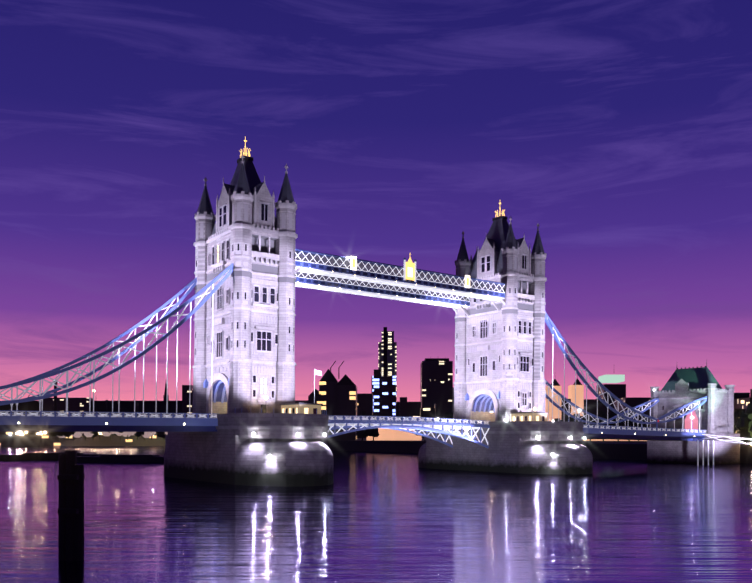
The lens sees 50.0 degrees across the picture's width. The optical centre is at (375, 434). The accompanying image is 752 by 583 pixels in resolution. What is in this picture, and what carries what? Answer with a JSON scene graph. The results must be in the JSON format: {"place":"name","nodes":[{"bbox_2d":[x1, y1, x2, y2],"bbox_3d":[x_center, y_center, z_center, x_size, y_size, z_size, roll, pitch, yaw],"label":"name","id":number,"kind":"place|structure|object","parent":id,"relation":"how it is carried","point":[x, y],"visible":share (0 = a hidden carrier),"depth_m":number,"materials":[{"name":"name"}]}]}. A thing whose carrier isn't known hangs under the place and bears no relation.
{"place":"outdoors","nodes":[
{"label":"outdoors","id":0,"kind":"place"},
{"bbox_2d":[0,446,751,582],"bbox_3d":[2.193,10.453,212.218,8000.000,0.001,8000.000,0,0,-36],"label":"water","id":1,"kind":"structure","parent":0,"point":[379,517],"depth_m":92.23,"materials":[{"name":"purple liquid"}]},
{"bbox_2d":[57,450,84,560],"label":"mooring dolphin","id":2,"kind":"object","parent":1,"relation":"in","point":[71,477],"visible":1,"depth_m":66.54,"materials":[{"name":"black wood"}]},
{"bbox_2d":[164,413,333,486],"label":"pier","id":3,"kind":"structure","parent":1,"relation":"on","point":[233,450],"depth_m":165.33,"materials":[{"name":"stone"}]},
{"bbox_2d":[0,263,233,431],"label":"side span","id":4,"kind":"object","parent":3,"relation":"on","point":[37,421],"visible":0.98,"depth_m":164.70,"materials":[{"name":"blue metal"}]},
{"bbox_2d":[192,137,297,418],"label":"tower","id":5,"kind":"structure","parent":3,"relation":"on","point":[250,235],"depth_m":181.59,"materials":[{"name":"stone"}]},
{"bbox_2d":[295,249,504,317],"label":"walkways","id":6,"kind":"structure","parent":5,"relation":"attached to","point":[408,282],"depth_m":209.77,"materials":[{"name":"painted steel"},{"name":"glass"}]},
{"bbox_2d":[94,369,692,456],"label":"bridge furniture","id":7,"kind":"object","parent":3,"relation":"on","point":[309,408],"visible":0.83,"depth_m":177.75,"materials":[{"name":"beige"}]},
{"bbox_2d":[328,415,490,447],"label":"bascules","id":8,"kind":"object","parent":3,"relation":"attached to","point":[359,423],"visible":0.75,"depth_m":211.55,"materials":[{"name":"blue metal"}]},
{"bbox_2d":[0,434,751,465],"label":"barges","id":9,"kind":"object","parent":1,"relation":"on","point":[120,458],"visible":0.81,"depth_m":296.27,"materials":[{"name":"black"}]},
{"bbox_2d":[418,421,592,474],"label":"pier","id":10,"kind":"structure","parent":1,"relation":"on","point":[519,447],"depth_m":215.31,"materials":[{"name":"stone"}]},
{"bbox_2d":[453,203,546,421],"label":"tower","id":11,"kind":"structure","parent":10,"relation":"on","point":[499,365],"depth_m":229.75,"materials":[{"name":"stone"}]},
{"bbox_2d":[544,311,707,440],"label":"side span","id":12,"kind":"object","parent":11,"relation":"attached to","point":[608,431],"visible":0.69,"depth_m":259.76,"materials":[{"name":"blue metal"}]},
{"bbox_2d":[647,362,739,463],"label":"abutment","id":13,"kind":"object","parent":1,"relation":"on","point":[681,387],"visible":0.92,"depth_m":285.60,"materials":[{"name":"stone"}]},
{"bbox_2d":[0,327,751,462],"bbox_3d":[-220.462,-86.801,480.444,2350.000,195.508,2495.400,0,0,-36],"label":"city buildings","id":14,"kind":"structure","parent":0,"point":[334,396],"depth_m":702.88,"materials":[{"name":"black"}]},
{"bbox_2d":[0,0,751,432],"label":"sky","id":15,"kind":"structure","parent":0,"point":[621,130],"materials":[{"name":"purple"}]},
{"bbox_2d":[48,403,751,443],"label":"trees","id":16,"kind":"object","parent":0,"point":[743,423],"visible":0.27,"depth_m":428.14,"materials":[{"name":"black plant"}]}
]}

